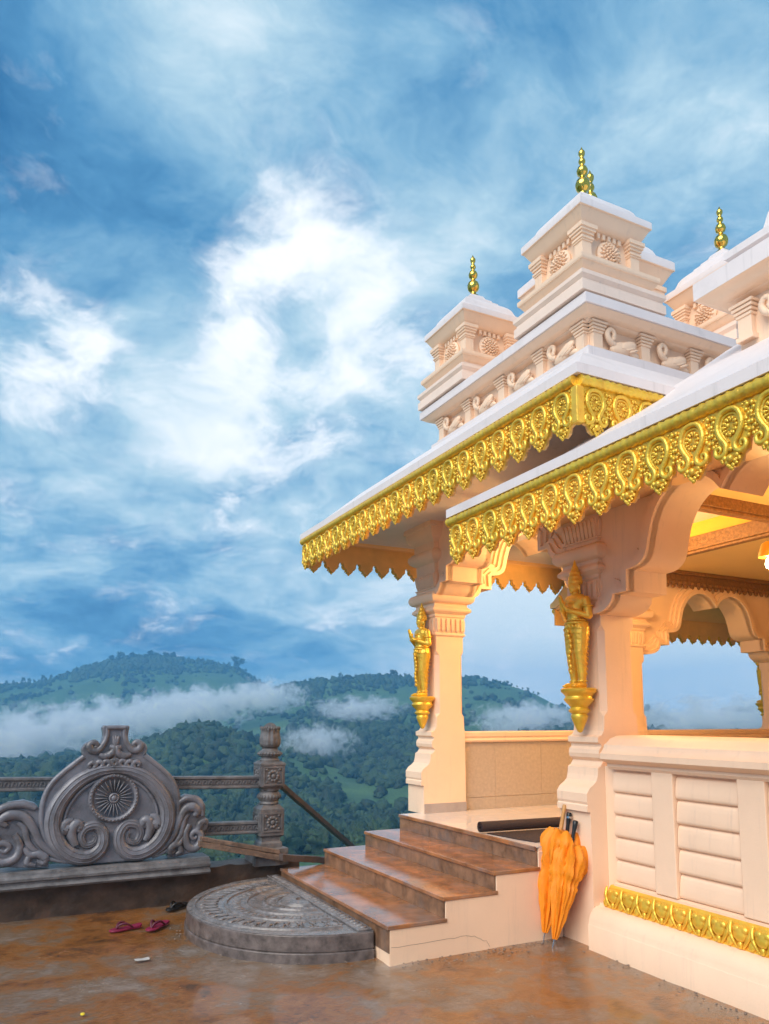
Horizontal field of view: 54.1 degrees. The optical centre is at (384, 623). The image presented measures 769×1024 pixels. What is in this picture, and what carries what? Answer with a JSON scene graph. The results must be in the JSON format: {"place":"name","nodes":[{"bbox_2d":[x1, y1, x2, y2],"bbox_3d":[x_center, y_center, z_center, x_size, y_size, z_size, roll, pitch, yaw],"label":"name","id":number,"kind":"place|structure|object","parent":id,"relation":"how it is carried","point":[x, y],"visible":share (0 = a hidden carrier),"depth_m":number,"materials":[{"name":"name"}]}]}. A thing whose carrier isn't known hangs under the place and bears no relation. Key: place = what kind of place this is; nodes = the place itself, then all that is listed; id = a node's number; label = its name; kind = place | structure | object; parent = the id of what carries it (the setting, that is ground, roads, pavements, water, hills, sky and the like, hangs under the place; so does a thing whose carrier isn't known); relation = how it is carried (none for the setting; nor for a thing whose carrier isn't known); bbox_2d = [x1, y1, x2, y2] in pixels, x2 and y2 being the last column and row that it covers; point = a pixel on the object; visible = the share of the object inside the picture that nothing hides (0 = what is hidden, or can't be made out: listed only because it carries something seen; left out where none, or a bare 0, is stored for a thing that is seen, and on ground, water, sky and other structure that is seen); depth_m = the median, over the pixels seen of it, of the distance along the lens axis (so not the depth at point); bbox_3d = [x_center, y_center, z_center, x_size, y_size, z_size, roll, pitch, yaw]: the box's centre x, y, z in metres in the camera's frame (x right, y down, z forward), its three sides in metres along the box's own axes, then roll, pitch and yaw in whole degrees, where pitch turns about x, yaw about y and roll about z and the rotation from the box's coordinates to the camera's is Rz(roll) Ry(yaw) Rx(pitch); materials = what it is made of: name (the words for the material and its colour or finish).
{"place":"outdoors","nodes":[
{"label":"outdoors","id":0,"kind":"place"},
{"bbox_2d":[0,663,757,865],"bbox_3d":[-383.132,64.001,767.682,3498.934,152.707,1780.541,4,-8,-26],"label":"hills","id":1,"kind":"structure","parent":0,"point":[205,693],"depth_m":996.30,"materials":[{"name":"green plant"}]},
{"bbox_2d":[116,651,125,658],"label":"hill tree","id":2,"kind":"object","parent":1,"relation":"on","point":[120,654],"visible":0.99,"depth_m":1361.20,"materials":[{"name":"green plant"}]},
{"bbox_2d":[231,655,245,666],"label":"hill tree","id":3,"kind":"object","parent":1,"relation":"on","point":[236,661],"visible":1,"depth_m":1410.64,"materials":[{"name":"green plant"}]},
{"bbox_2d":[0,654,761,867],"bbox_3d":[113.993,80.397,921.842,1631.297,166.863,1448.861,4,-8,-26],"label":"forest","id":4,"kind":"object","parent":1,"relation":"on","point":[369,749],"visible":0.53,"depth_m":531.20,"materials":[{"name":"green plant"}]},
{"bbox_2d":[389,669,397,675],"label":"hill tree","id":5,"kind":"object","parent":1,"relation":"on","point":[392,671],"visible":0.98,"depth_m":1046.85,"materials":[{"name":"green plant"}]},
{"bbox_2d":[0,905,768,1023],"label":"terrace floor","id":6,"kind":"structure","parent":0,"point":[63,969],"depth_m":4.68,"materials":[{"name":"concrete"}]},
{"bbox_2d":[109,921,141,932],"bbox_3d":[-2.026,2.363,5.895,0.260,0.062,0.093,6,-10,-41],"label":"flip flop","id":7,"kind":"object","parent":6,"relation":"on","point":[118,928],"visible":1,"depth_m":5.87,"materials":[{"name":"pink rubber"}]},
{"bbox_2d":[134,957,149,960],"bbox_3d":[-1.658,2.291,5.139,0.097,0.010,0.048,4,-8,-26],"label":"paper scrap","id":8,"kind":"object","parent":6,"relation":"on","point":[145,958],"visible":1,"depth_m":5.13,"materials":[{"name":"white paper"}]},
{"bbox_2d":[0,844,298,922],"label":"wall","id":9,"kind":"structure","parent":6,"relation":"on","point":[22,905],"depth_m":6.57,"materials":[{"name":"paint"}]},
{"bbox_2d":[0,723,285,891],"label":"stone balustrade","id":10,"kind":"object","parent":9,"relation":"on","point":[115,805],"visible":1,"depth_m":6.57,"materials":[{"name":"grey stone"}]},
{"bbox_2d":[281,784,354,846],"bbox_3d":[-0.673,2.118,8.083,0.063,0.983,1.573,-4,-8,30],"label":"timber rail","id":11,"kind":"object","parent":10,"relation":"attached to","point":[307,808],"visible":0.68,"depth_m":7.97,"materials":[{"name":"brown wood"}]},
{"bbox_2d":[145,919,169,931],"bbox_3d":[-1.797,2.370,5.955,0.093,0.062,0.260,-2,-8,18],"label":"flip flop","id":12,"kind":"object","parent":6,"relation":"on","point":[158,924],"visible":1,"depth_m":5.92,"materials":[{"name":"pink rubber"}]},
{"bbox_2d":[165,901,187,910],"bbox_3d":[-1.806,2.447,6.561,0.093,0.062,0.260,-3,-8,25],"label":"flip flop","id":13,"kind":"object","parent":6,"relation":"on","point":[176,906],"visible":0.93,"depth_m":6.52,"materials":[{"name":"black plastic"}]},
{"bbox_2d":[184,874,373,964],"bbox_3d":[-1.020,2.323,5.951,1.067,0.227,2.133,4,-8,-26],"label":"moonstone","id":14,"kind":"object","parent":6,"relation":"on","point":[276,919],"visible":1,"depth_m":5.42,"materials":[{"name":"stone"}]},
{"bbox_2d":[280,814,563,966],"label":"entrance stairs","id":15,"kind":"structure","parent":6,"relation":"on","point":[411,889],"depth_m":5.72,"materials":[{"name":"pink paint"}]},
{"bbox_2d":[279,854,324,863],"bbox_3d":[-0.738,2.253,7.205,0.611,0.162,0.062,6,-10,-41],"label":"timber plank","id":16,"kind":"object","parent":15,"relation":"on","point":[301,858],"visible":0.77,"depth_m":7.13,"materials":[{"name":"brown wood"}]},
{"bbox_2d":[198,840,280,860],"bbox_3d":[-1.309,2.085,6.900,0.801,0.243,0.063,4,-8,-28],"label":"timber plank","id":17,"kind":"object","parent":16,"relation":"on","point":[238,850],"visible":0.94,"depth_m":6.86,"materials":[{"name":"brown wood"}]},
{"bbox_2d":[200,836,279,853],"bbox_3d":[-1.324,2.036,6.913,0.740,0.207,0.083,4,-8,-28],"label":"timber plank","id":18,"kind":"object","parent":17,"relation":"on","point":[239,845],"visible":1,"depth_m":6.88,"materials":[{"name":"wood"}]},
{"bbox_2d":[170,916,763,1023],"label":"grit","id":19,"kind":"object","parent":6,"relation":"on","point":[736,1009],"visible":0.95,"depth_m":5.16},
{"bbox_2d":[300,147,768,1019],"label":"temple pavilion","id":20,"kind":"structure","parent":6,"relation":"on","point":[598,415],"depth_m":5.79,"materials":[{"name":"white paint"}]},
{"bbox_2d":[408,603,434,728],"bbox_3d":[0.403,0.444,8.064,0.273,1.357,0.273,-2,-8,18],"label":"golden statue","id":21,"kind":"object","parent":20,"relation":"attached to","point":[420,699],"visible":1,"depth_m":7.98,"materials":[{"name":"gold metal"}]},
{"bbox_2d":[477,817,560,842],"bbox_3d":[1.310,1.720,6.294,0.860,0.101,0.636,3,-8,-22],"label":"rolled mat","id":22,"kind":"object","parent":20,"relation":"on","point":[516,824],"visible":0.66,"depth_m":6.43,"materials":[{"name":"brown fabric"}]},
{"bbox_2d":[558,560,596,732],"bbox_3d":[1.505,0.166,5.871,0.273,1.357,0.273,-2,-8,18],"label":"golden statue","id":23,"kind":"object","parent":20,"relation":"attached to","point":[576,606],"visible":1,"depth_m":5.79,"materials":[{"name":"gold metal"}]},
{"bbox_2d":[753,661,763,716],"bbox_3d":[5.540,0.812,10.971,0.273,1.357,0.273,-2,-8,18],"label":"golden statue","id":24,"kind":"object","parent":20,"relation":"attached to","point":[759,704],"visible":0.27,"depth_m":10.92,"materials":[{"name":"gold metal"}]},
{"bbox_2d":[758,541,768,570],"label":"hanging lamp","id":25,"kind":"object","parent":20,"relation":"hanging from","point":[763,551],"visible":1,"depth_m":6.16,"materials":[{"name":"orange glass"}]},
{"bbox_2d":[538,804,580,941],"bbox_3d":[1.337,1.878,5.678,0.334,1.003,0.305,-4,-8,30],"label":"folded umbrella","id":26,"kind":"object","parent":6,"relation":"on","point":[552,839],"visible":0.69,"depth_m":5.62,"materials":[{"name":"orange fabric"}]},
{"bbox_2d":[555,812,571,941],"bbox_3d":[1.362,1.901,5.642,0.178,0.948,0.195,4,-8,-26],"label":"folded umbrella","id":27,"kind":"object","parent":6,"relation":"on","point":[568,817],"visible":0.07,"depth_m":5.70,"materials":[{"name":"orange fabric"}]},
{"bbox_2d":[548,820,587,948],"bbox_3d":[1.384,1.917,5.575,0.272,0.900,0.340,-5,-9,34],"label":"folded umbrella","id":28,"kind":"object","parent":6,"relation":"on","point":[568,869],"visible":0.99,"depth_m":5.47,"materials":[{"name":"orange fabric"}]},
{"bbox_2d":[0,0,768,716],"label":"sky","id":29,"kind":"structure","parent":0,"point":[234,234],"materials":[{"name":"blue"}]}
]}

